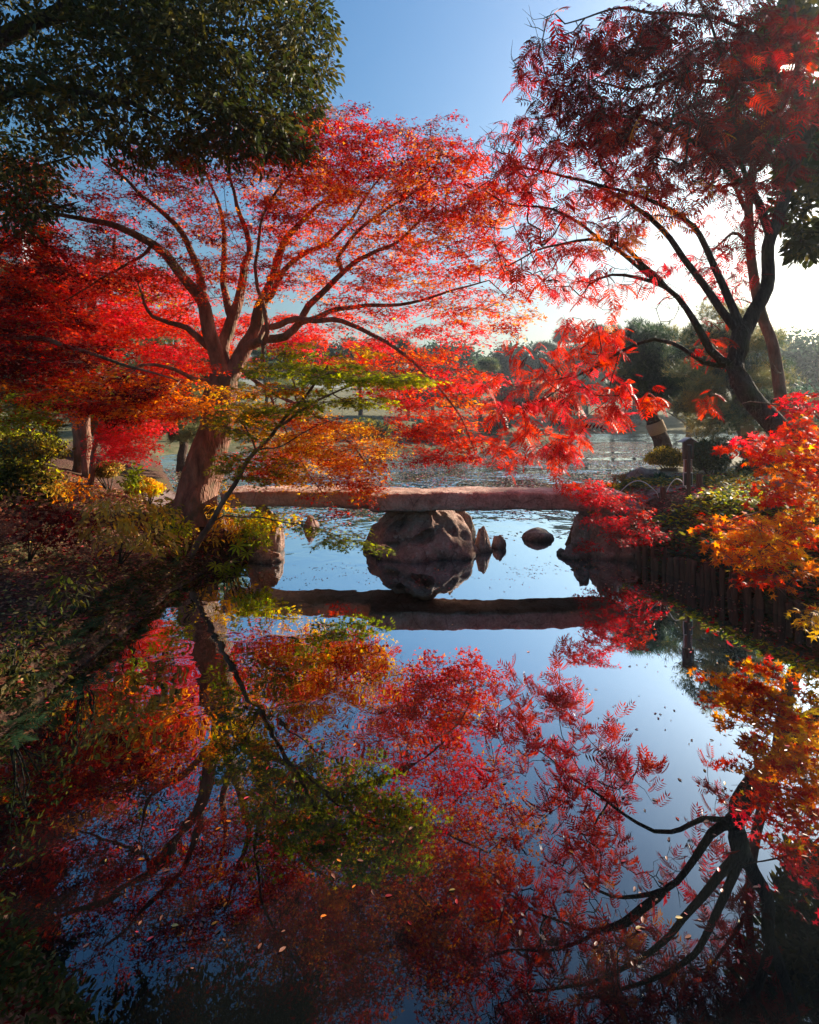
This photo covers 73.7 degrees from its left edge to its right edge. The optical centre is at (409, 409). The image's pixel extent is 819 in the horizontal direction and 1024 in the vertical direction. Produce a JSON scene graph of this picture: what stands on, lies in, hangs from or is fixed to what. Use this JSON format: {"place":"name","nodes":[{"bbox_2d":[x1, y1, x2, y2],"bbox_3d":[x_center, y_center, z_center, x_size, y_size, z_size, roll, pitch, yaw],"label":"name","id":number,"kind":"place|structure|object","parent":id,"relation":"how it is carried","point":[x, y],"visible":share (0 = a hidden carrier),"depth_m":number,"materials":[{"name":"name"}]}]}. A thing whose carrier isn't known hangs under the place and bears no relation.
{"place":"outdoors","nodes":[
{"label":"outdoors","id":0,"kind":"place"},
{"bbox_2d":[0,701,47,728],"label":"fern","id":1,"kind":"object","parent":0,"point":[19,718],"visible":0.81,"depth_m":4.00,"materials":[{"name":"green plant"}]},
{"bbox_2d":[0,530,248,731],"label":"bank grass","id":2,"kind":"structure","parent":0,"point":[142,572],"depth_m":5.41,"materials":[{"name":"green plant"}]},
{"bbox_2d":[146,491,174,506],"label":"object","id":3,"kind":"structure","parent":0,"point":[169,494],"depth_m":12.04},
{"bbox_2d":[0,434,818,1023],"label":"pond water","id":4,"kind":"structure","parent":0,"point":[382,668],"depth_m":3.27,"materials":[{"name":"liquid"}]},
{"bbox_2d":[304,515,319,529],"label":"rock","id":5,"kind":"object","parent":4,"relation":"in","point":[313,523],"visible":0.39,"depth_m":10.52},
{"bbox_2d":[12,557,818,968],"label":"floating leaves","id":6,"kind":"object","parent":4,"relation":"on","point":[502,783],"visible":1,"depth_m":3.05,"materials":[{"name":"plant"}]},
{"bbox_2d":[400,419,442,442],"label":"bush","id":7,"kind":"object","parent":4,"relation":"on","point":[418,424],"visible":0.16,"depth_m":33.52,"materials":[{"name":"green plant"}]},
{"bbox_2d":[162,442,730,540],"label":"floating leaves","id":8,"kind":"object","parent":4,"relation":"on","point":[595,451],"visible":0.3,"depth_m":20.04,"materials":[{"name":"plant"}]},
{"bbox_2d":[475,526,492,552],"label":"rock","id":9,"kind":"object","parent":4,"relation":"in","point":[482,544],"visible":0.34,"depth_m":8.85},
{"bbox_2d":[491,535,505,549],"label":"rock","id":10,"kind":"object","parent":4,"relation":"in","point":[498,542],"visible":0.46,"depth_m":9.06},
{"bbox_2d":[522,527,553,541],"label":"rock","id":11,"kind":"object","parent":4,"relation":"in","point":[537,534],"visible":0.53,"depth_m":9.59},
{"bbox_2d":[0,382,818,1023],"bbox_3d":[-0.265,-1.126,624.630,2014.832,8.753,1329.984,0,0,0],"label":"ground","id":12,"kind":"structure","parent":0,"point":[350,414],"depth_m":7.46,"materials":[{"name":"plant"}]},
{"bbox_2d":[0,436,49,465],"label":"bush","id":13,"kind":"object","parent":12,"relation":"on","point":[11,448],"visible":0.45,"depth_m":9.20,"materials":[{"name":"green plant"}]},
{"bbox_2d":[0,418,58,436],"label":"bush","id":14,"kind":"object","parent":12,"relation":"on","point":[1,430],"visible":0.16,"depth_m":14.58,"materials":[{"name":"green plant"}]},
{"bbox_2d":[7,681,55,709],"bbox_3d":[-2.994,2.196,4.185,0.410,0.076,0.398,0,0,34],"label":"fern","id":15,"kind":"object","parent":12,"relation":"on","point":[25,699],"visible":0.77,"depth_m":4.17,"materials":[{"name":"green plant"}]},
{"bbox_2d":[0,608,73,698],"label":"leafy shrub","id":16,"kind":"object","parent":12,"relation":"on","point":[13,666],"visible":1,"depth_m":3.93,"materials":[{"name":"green plant"}]},
{"bbox_2d":[0,457,74,509],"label":"bush","id":17,"kind":"object","parent":12,"relation":"on","point":[9,469],"visible":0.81,"depth_m":7.50,"materials":[{"name":"green plant"}]},
{"bbox_2d":[0,429,75,465],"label":"bush","id":18,"kind":"object","parent":12,"relation":"on","point":[53,446],"visible":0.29,"depth_m":12.02,"materials":[{"name":"green plant"}]},
{"bbox_2d":[0,913,93,1023],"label":"fallen leaves","id":19,"kind":"object","parent":12,"relation":"on","point":[18,1004],"visible":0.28,"depth_m":1.91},
{"bbox_2d":[29,660,69,681],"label":"fern","id":20,"kind":"object","parent":12,"relation":"on","point":[46,673],"visible":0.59,"depth_m":4.44,"materials":[{"name":"green plant"}]},
{"bbox_2d":[0,870,102,1023],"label":"bank grass","id":21,"kind":"structure","parent":12,"relation":"on","point":[11,943],"depth_m":2.00,"materials":[{"name":"green plant"}]},
{"bbox_2d":[0,472,102,511],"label":"leafy shrub","id":22,"kind":"object","parent":12,"relation":"on","point":[56,487],"visible":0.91,"depth_m":6.53,"materials":[{"name":"orange plant"}]},
{"bbox_2d":[0,487,103,561],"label":"bush","id":23,"kind":"object","parent":12,"relation":"on","point":[66,520],"visible":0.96,"depth_m":5.61,"materials":[{"name":"green plant"}]},
{"bbox_2d":[31,634,82,653],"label":"fern","id":24,"kind":"object","parent":12,"relation":"on","point":[65,643],"visible":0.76,"depth_m":4.82,"materials":[{"name":"green plant"}]},
{"bbox_2d":[34,565,106,629],"bbox_3d":[-3.060,1.737,4.931,0.863,0.675,0.590,0,0,44],"label":"leafy shrub","id":25,"kind":"object","parent":12,"relation":"on","point":[81,605],"visible":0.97,"depth_m":4.85,"materials":[{"name":"green plant"}]},
{"bbox_2d":[59,648,86,666],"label":"fern","id":26,"kind":"object","parent":12,"relation":"on","point":[73,658],"visible":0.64,"depth_m":4.81,"materials":[{"name":"green plant"}]},
{"bbox_2d":[20,243,141,473],"bbox_3d":[-7.931,-1.292,13.252,2.680,5.802,3.999,0,0,-36],"label":"tree","id":27,"kind":"object","parent":12,"relation":"on","point":[73,423],"visible":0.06,"depth_m":12.89,"materials":[{"name":"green plant"}]},
{"bbox_2d":[70,616,112,637],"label":"fern","id":28,"kind":"object","parent":12,"relation":"on","point":[90,625],"visible":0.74,"depth_m":5.19,"materials":[{"name":"green plant"}]},
{"bbox_2d":[64,598,121,613],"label":"fern","id":29,"kind":"object","parent":12,"relation":"on","point":[71,607],"visible":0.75,"depth_m":5.47,"materials":[{"name":"green plant"}]},
{"bbox_2d":[0,235,186,454],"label":"pine tree","id":30,"kind":"object","parent":12,"relation":"on","point":[151,340],"visible":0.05,"depth_m":17.04,"materials":[{"name":"green plant"}]},
{"bbox_2d":[32,244,160,477],"bbox_3d":[-6.981,-1.088,12.254,3.289,5.414,2.553,0,0,30],"label":"tree","id":31,"kind":"object","parent":12,"relation":"on","point":[84,431],"visible":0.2,"depth_m":12.10,"materials":[{"name":"red plant"}]},
{"bbox_2d":[95,461,125,489],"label":"clipped shrub","id":32,"kind":"object","parent":12,"relation":"on","point":[103,471],"visible":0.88,"depth_m":10.71,"materials":[{"name":"yellow plant"}]},
{"bbox_2d":[0,147,230,437],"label":"maple tree","id":33,"kind":"object","parent":12,"relation":"on","point":[28,356],"visible":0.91,"depth_m":7.29,"materials":[{"name":"red plant"}]},
{"bbox_2d":[57,400,178,485],"bbox_3d":[-5.380,0.531,10.394,2.384,1.967,1.931,0,0,0],"label":"maple tree","id":34,"kind":"object","parent":12,"relation":"on","point":[116,440],"visible":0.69,"depth_m":10.13,"materials":[{"name":"red plant"}]},
{"bbox_2d":[0,467,243,725],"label":"fallen leaves","id":35,"kind":"object","parent":12,"relation":"on","point":[104,496],"visible":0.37,"depth_m":6.40,"materials":[{"name":"plant"}]},
{"bbox_2d":[106,576,147,591],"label":"fern","id":36,"kind":"object","parent":12,"relation":"on","point":[128,585],"visible":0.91,"depth_m":6.13,"materials":[{"name":"green plant"}]},
{"bbox_2d":[73,478,188,563],"bbox_3d":[-3.098,1.411,6.235,1.335,1.264,1.649,0,0,0],"label":"leafy shrub","id":37,"kind":"object","parent":12,"relation":"on","point":[127,527],"visible":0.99,"depth_m":6.02,"materials":[{"name":"green plant"}]},
{"bbox_2d":[116,462,150,497],"bbox_3d":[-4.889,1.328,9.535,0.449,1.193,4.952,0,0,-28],"label":"leafy shrub","id":38,"kind":"object","parent":12,"relation":"on","point":[135,480],"visible":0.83,"depth_m":7.55,"materials":[{"name":"green plant"}]},
{"bbox_2d":[123,476,166,503],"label":"clipped shrub","id":39,"kind":"object","parent":12,"relation":"on","point":[153,486],"visible":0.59,"depth_m":10.26,"materials":[{"name":"yellow plant"}]},
{"bbox_2d":[97,325,197,372],"bbox_3d":[-20.940,-3.128,40.690,13.523,8.898,10.379,0,0,-29],"label":"tree","id":40,"kind":"object","parent":12,"relation":"on","point":[128,355],"visible":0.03,"depth_m":39.92,"materials":[{"name":"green plant"}]},
{"bbox_2d":[90,300,251,471],"bbox_3d":[-8.058,-0.595,18.847,5.170,7.256,5.927,0,0,-18],"label":"tree","id":41,"kind":"object","parent":12,"relation":"on","point":[187,434],"visible":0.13,"depth_m":17.82,"materials":[{"name":"red plant"}]},
{"bbox_2d":[148,505,198,559],"bbox_3d":[-3.068,1.643,7.418,0.672,0.822,0.997,0,0,26],"label":"leafy shrub","id":42,"kind":"object","parent":12,"relation":"on","point":[179,525],"visible":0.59,"depth_m":7.22,"materials":[{"name":"green plant"}]},
{"bbox_2d":[0,0,347,246],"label":"evergreen tree","id":43,"kind":"object","parent":12,"relation":"on","point":[167,26],"visible":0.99,"depth_m":6.58,"materials":[{"name":"green plant"}]},
{"bbox_2d":[0,259,402,472],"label":"maple tree","id":44,"kind":"object","parent":12,"relation":"on","point":[116,332],"visible":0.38,"depth_m":11.37,"materials":[{"name":"red plant"}]},
{"bbox_2d":[188,481,258,554],"bbox_3d":[-2.708,1.580,8.114,1.006,1.078,0.944,0,0,0],"label":"leafy shrub","id":45,"kind":"object","parent":12,"relation":"on","point":[229,521],"visible":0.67,"depth_m":8.12,"materials":[{"name":"yellow plant"}]},
{"bbox_2d":[206,528,259,574],"bbox_3d":[-2.464,2.060,7.848,0.706,0.714,0.710,0,0,10],"label":"palmate plant","id":46,"kind":"object","parent":12,"relation":"on","point":[229,569],"visible":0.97,"depth_m":7.72,"materials":[{"name":"green plant"}]},
{"bbox_2d":[247,549,283,563],"bbox_3d":[-2.199,2.344,8.335,0.477,0.463,0.469,0,0,43],"label":"rock","id":47,"kind":"object","parent":12,"relation":"on","point":[261,556],"visible":0.41,"depth_m":8.24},
{"bbox_2d":[247,507,284,553],"bbox_3d":[-2.389,2.418,8.945,0.664,1.819,0.701,0,0,-41],"label":"rock","id":48,"kind":"object","parent":12,"relation":"on","point":[279,545],"visible":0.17,"depth_m":8.74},
{"bbox_2d":[230,503,302,552],"bbox_3d":[-2.205,1.781,7.998,1.290,0.845,0.789,0,0,24],"label":"maple seedling","id":49,"kind":"object","parent":12,"relation":"on","point":[249,522],"visible":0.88,"depth_m":7.91,"materials":[{"name":"yellow plant"}]},
{"bbox_2d":[235,345,301,404],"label":"pine tree","id":50,"kind":"object","parent":12,"relation":"on","point":[256,352],"visible":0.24,"depth_m":47.72,"materials":[{"name":"green plant"}]},
{"bbox_2d":[0,100,547,535],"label":"maple tree","id":51,"kind":"object","parent":12,"relation":"on","point":[196,491],"visible":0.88,"depth_m":8.42,"materials":[{"name":"red plant"}]},
{"bbox_2d":[267,330,335,399],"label":"tree","id":52,"kind":"object","parent":12,"relation":"on","point":[305,358],"visible":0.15,"depth_m":58.58,"materials":[{"name":"green plant"}]},
{"bbox_2d":[187,341,452,559],"bbox_3d":[-1.556,0.740,6.807,4.103,3.203,2.118,0,0,22],"label":"young maple","id":53,"kind":"object","parent":12,"relation":"on","point":[321,375],"visible":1,"depth_m":6.82,"materials":[{"name":"green plant"}]},
{"bbox_2d":[307,332,405,415],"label":"tree","id":54,"kind":"object","parent":12,"relation":"on","point":[340,350],"visible":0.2,"depth_m":56.20,"materials":[{"name":"green plant"}]},
{"bbox_2d":[347,416,397,438],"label":"bush","id":55,"kind":"object","parent":12,"relation":"on","point":[380,423],"visible":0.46,"depth_m":35.21,"materials":[{"name":"green plant"}]},
{"bbox_2d":[377,337,444,421],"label":"pine tree","id":56,"kind":"object","parent":12,"relation":"on","point":[400,344],"visible":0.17,"depth_m":49.13,"materials":[{"name":"green plant"}]},
{"bbox_2d":[363,510,480,562],"bbox_3d":[0.213,2.370,8.993,1.995,1.736,1.604,0,0,0],"label":"boulder","id":57,"kind":"object","parent":12,"relation":"on","point":[417,537],"visible":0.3,"depth_m":8.51,"materials":[{"name":"stone"}]},
{"bbox_2d":[220,485,628,512],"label":"stone bridge","id":58,"kind":"structure","parent":57,"relation":"on","point":[466,498],"depth_m":8.31,"materials":[{"name":"stone"}]},
{"bbox_2d":[389,345,473,421],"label":"pine tree","id":59,"kind":"object","parent":12,"relation":"on","point":[427,391],"visible":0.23,"depth_m":42.68,"materials":[{"name":"green plant"}]},
{"bbox_2d":[405,337,490,417],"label":"tree","id":60,"kind":"object","parent":12,"relation":"on","point":[469,357],"visible":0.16,"depth_m":58.36,"materials":[{"name":"green plant"}]},
{"bbox_2d":[435,425,468,444],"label":"bush","id":61,"kind":"object","parent":12,"relation":"on","point":[453,438],"visible":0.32,"depth_m":32.21,"materials":[{"name":"green plant"}]},
{"bbox_2d":[452,510,475,542],"bbox_3d":[0.754,2.340,9.598,1.040,1.993,1.080,0,0,0],"label":"boulder","id":62,"kind":"object","parent":12,"relation":"on","point":[466,517],"visible":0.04,"depth_m":9.40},
{"bbox_2d":[433,356,522,431],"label":"pine tree","id":63,"kind":"object","parent":12,"relation":"on","point":[487,364],"visible":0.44,"depth_m":43.33,"materials":[{"name":"green plant"}]},
{"bbox_2d":[479,412,515,434],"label":"bush","id":64,"kind":"object","parent":12,"relation":"on","point":[494,429],"visible":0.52,"depth_m":41.21,"materials":[{"name":"green plant"}]},
{"bbox_2d":[482,338,549,417],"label":"tree","id":65,"kind":"object","parent":12,"relation":"on","point":[504,363],"visible":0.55,"depth_m":63.81,"materials":[{"name":"green plant"}]},
{"bbox_2d":[479,377,565,436],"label":"tree","id":66,"kind":"object","parent":12,"relation":"on","point":[505,391],"visible":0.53,"depth_m":41.05,"materials":[{"name":"green plant"}]},
{"bbox_2d":[529,327,591,418],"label":"pine tree","id":67,"kind":"object","parent":12,"relation":"on","point":[556,339],"visible":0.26,"depth_m":65.33,"materials":[{"name":"green plant"}]},
{"bbox_2d":[548,413,581,427],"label":"bush","id":68,"kind":"object","parent":12,"relation":"on","point":[574,417],"visible":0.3,"depth_m":57.18,"materials":[{"name":"green plant"}]},
{"bbox_2d":[535,345,613,431],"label":"pine tree","id":69,"kind":"object","parent":12,"relation":"on","point":[587,380],"visible":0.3,"depth_m":49.04,"materials":[{"name":"green plant"}]},
{"bbox_2d":[564,544,590,558],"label":"rock","id":70,"kind":"object","parent":12,"relation":"on","point":[570,548],"visible":0.24,"depth_m":8.47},
{"bbox_2d":[571,511,590,544],"bbox_3d":[2.898,2.295,9.062,0.446,1.320,0.569,0,0,0],"label":"rock","id":71,"kind":"object","parent":12,"relation":"on","point":[577,533],"visible":0.26,"depth_m":8.93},
{"bbox_2d":[544,340,629,414],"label":"tree","id":72,"kind":"object","parent":12,"relation":"on","point":[586,412],"visible":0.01,"depth_m":71.72,"materials":[{"name":"green plant"}]},
{"bbox_2d":[580,323,613,404],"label":"pine tree","id":73,"kind":"object","parent":12,"relation":"on","point":[597,378],"visible":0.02,"depth_m":69.62,"materials":[{"name":"green plant"}]},
{"bbox_2d":[589,542,615,560],"bbox_3d":[3.029,2.312,8.549,0.444,0.488,0.455,0,0,41],"label":"rock","id":74,"kind":"object","parent":12,"relation":"on","point":[608,553],"visible":0.41,"depth_m":8.42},
{"bbox_2d":[589,511,623,548],"bbox_3d":[3.172,2.031,8.780,0.568,0.919,0.515,0,0,0],"label":"rock","id":75,"kind":"object","parent":12,"relation":"on","point":[595,532],"visible":0.18,"depth_m":8.63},
{"bbox_2d":[596,362,637,427],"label":"pine tree","id":76,"kind":"object","parent":12,"relation":"on","point":[633,407],"visible":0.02,"depth_m":59.31,"materials":[{"name":"green plant"}]},
{"bbox_2d":[560,477,674,553],"bbox_3d":[2.974,1.516,7.850,1.830,1.111,1.068,0,0,-15],"label":"maple tree","id":77,"kind":"object","parent":12,"relation":"on","point":[602,499],"visible":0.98,"depth_m":7.71,"materials":[{"name":"red plant"}]},
{"bbox_2d":[615,535,641,562],"bbox_3d":[3.407,2.310,8.451,0.528,0.758,0.489,0,0,21],"label":"rock","id":78,"kind":"object","parent":12,"relation":"on","point":[626,554],"visible":0.24,"depth_m":8.29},
{"bbox_2d":[452,0,818,501],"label":"wax tree","id":79,"kind":"object","parent":12,"relation":"on","point":[705,142],"visible":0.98,"depth_m":6.64,"materials":[{"name":"red plant"}]},
{"bbox_2d":[641,544,647,565],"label":"wooden pile","id":80,"kind":"object","parent":12,"relation":"on","point":[644,554],"visible":0.5,"depth_m":8.05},
{"bbox_2d":[593,315,712,447],"bbox_3d":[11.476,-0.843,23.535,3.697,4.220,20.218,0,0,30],"label":"pine tree","id":81,"kind":"object","parent":12,"relation":"on","point":[647,364],"visible":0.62,"depth_m":15.68,"materials":[{"name":"green plant"}]},
{"bbox_2d":[674,557,679,578],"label":"wooden pile","id":82,"kind":"object","parent":12,"relation":"on","point":[676,568],"visible":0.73,"depth_m":7.45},
{"bbox_2d":[577,467,784,515],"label":"bank grass","id":83,"kind":"structure","parent":12,"relation":"on","point":[663,481],"depth_m":9.87,"materials":[{"name":"plant"}]},
{"bbox_2d":[679,558,685,580],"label":"wooden pile","id":84,"kind":"object","parent":12,"relation":"on","point":[682,568],"visible":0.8,"depth_m":7.34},
{"bbox_2d":[677,437,697,496],"bbox_3d":[4.463,0.971,8.750,0.255,1.063,0.170,0,0,0],"label":"garden sign","id":85,"kind":"object","parent":12,"relation":"on","point":[687,450],"visible":0.96,"depth_m":8.71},
{"bbox_2d":[567,472,818,606],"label":"fallen leaves","id":86,"kind":"object","parent":12,"relation":"on","point":[697,495],"visible":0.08,"depth_m":9.01,"materials":[{"name":"plant"}]},
{"bbox_2d":[689,560,696,584],"bbox_3d":[3.732,2.321,7.226,0.134,0.665,0.073,0,0,27],"label":"wooden pile","id":87,"kind":"object","parent":12,"relation":"on","point":[693,572],"visible":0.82,"depth_m":7.19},
{"bbox_2d":[589,513,818,611],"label":"bank grass","id":88,"kind":"structure","parent":12,"relation":"on","point":[696,548],"depth_m":7.41,"materials":[{"name":"green plant"}]},
{"bbox_2d":[703,563,711,589],"bbox_3d":[3.837,2.310,6.995,0.140,0.687,0.083,0,0,37],"label":"wooden pile","id":89,"kind":"object","parent":12,"relation":"on","point":[707,577],"visible":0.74,"depth_m":6.97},
{"bbox_2d":[710,568,716,592],"bbox_3d":[3.856,2.325,6.897,0.120,0.656,0.062,0,0,0],"label":"wooden pile","id":90,"kind":"object","parent":12,"relation":"on","point":[713,580],"visible":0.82,"depth_m":6.87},
{"bbox_2d":[719,568,724,594],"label":"wooden pile","id":91,"kind":"object","parent":12,"relation":"on","point":[721,581],"visible":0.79,"depth_m":6.80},
{"bbox_2d":[642,26,809,481],"bbox_3d":[4.900,-2.702,8.439,2.503,7.567,3.438,0,0,20],"label":"wax tree","id":92,"kind":"object","parent":12,"relation":"on","point":[771,341],"visible":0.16,"depth_m":8.13,"materials":[{"name":"red plant"}]},
{"bbox_2d":[639,482,818,582],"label":"bamboo grass","id":93,"kind":"structure","parent":12,"relation":"on","point":[727,496],"depth_m":8.04,"materials":[{"name":"green plant"}]},
{"bbox_2d":[731,574,737,599],"bbox_3d":[3.950,2.322,6.638,0.072,0.661,0.106,0,0,23],"label":"wooden pile","id":94,"kind":"object","parent":12,"relation":"on","point":[734,593],"visible":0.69,"depth_m":6.60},
{"bbox_2d":[742,573,752,603],"bbox_3d":[4.038,2.296,6.492,0.163,0.718,0.083,0,0,6],"label":"wooden pile","id":95,"kind":"object","parent":12,"relation":"on","point":[748,595],"visible":0.36,"depth_m":6.47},
{"bbox_2d":[687,380,818,641],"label":"maple tree","id":96,"kind":"object","parent":12,"relation":"on","point":[761,536],"visible":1,"depth_m":5.56,"materials":[{"name":"orange plant"}]},
{"bbox_2d":[753,581,764,608],"bbox_3d":[4.072,2.298,6.329,0.156,0.713,0.079,0,0,38],"label":"wooden pile","id":97,"kind":"object","parent":12,"relation":"on","point":[759,598],"visible":0.3,"depth_m":6.31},
{"bbox_2d":[732,456,793,475],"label":"bush","id":98,"kind":"object","parent":12,"relation":"on","point":[746,467],"visible":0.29,"depth_m":10.88,"materials":[{"name":"green plant"}]},
{"bbox_2d":[714,0,818,270],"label":"evergreen tree","id":99,"kind":"object","parent":12,"relation":"on","point":[801,243],"visible":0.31,"depth_m":8.18,"materials":[{"name":"green plant"}]},
{"bbox_2d":[718,376,818,435],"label":"tree","id":100,"kind":"object","parent":12,"relation":"on","point":[809,389],"visible":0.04,"depth_m":24.82,"materials":[{"name":"green plant"}]},
{"bbox_2d":[777,588,785,616],"bbox_3d":[4.172,2.322,6.103,0.160,0.667,0.086,0,0,-43],"label":"wooden pile","id":101,"kind":"object","parent":12,"relation":"on","point":[781,603],"visible":0.56,"depth_m":6.06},
{"bbox_2d":[749,324,818,437],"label":"tree","id":102,"kind":"object","parent":12,"relation":"on","point":[806,356],"visible":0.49,"depth_m":41.06,"materials":[{"name":"green plant"}]},
{"bbox_2d":[794,600,803,621],"bbox_3d":[4.234,2.358,5.918,0.120,0.590,0.082,0,0,0],"label":"wooden pile","id":103,"kind":"object","parent":12,"relation":"on","point":[799,607],"visible":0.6,"depth_m":5.89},
{"bbox_2d":[0,0,818,388],"label":"sky","id":104,"kind":"structure","parent":0,"point":[423,60],"materials":[{"name":"blue"}]},
{"bbox_2d":[620,482,759,515],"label":"path","id":105,"kind":"structure","parent":0,"point":[650,492],"depth_m":9.34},
{"bbox_2d":[656,454,785,476],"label":"lawn","id":106,"kind":"structure","parent":0,"point":[668,470],"depth_m":12.36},
{"bbox_2d":[625,467,660,479],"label":"rock","id":107,"kind":"object","parent":106,"relation":"on","point":[638,472],"visible":0.48,"depth_m":10.97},
{"bbox_2d":[642,445,682,468],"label":"clipped shrub","id":108,"kind":"object","parent":106,"relation":"on","point":[664,456],"visible":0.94,"depth_m":12.37,"materials":[{"name":"green plant"}]},
{"bbox_2d":[681,438,733,474],"bbox_3d":[6.331,1.005,11.425,1.021,0.829,1.118,0,0,-17],"label":"camellia bush","id":109,"kind":"object","parent":106,"relation":"on","point":[705,459],"visible":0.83,"depth_m":11.23,"materials":[{"name":"green plant"}]},
{"bbox_2d":[660,296,818,458],"bbox_3d":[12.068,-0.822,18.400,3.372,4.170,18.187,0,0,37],"label":"pine tree","id":110,"kind":"object","parent":106,"relation":"on","point":[735,412],"visible":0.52,"depth_m":12.47,"materials":[{"name":"green plant"}]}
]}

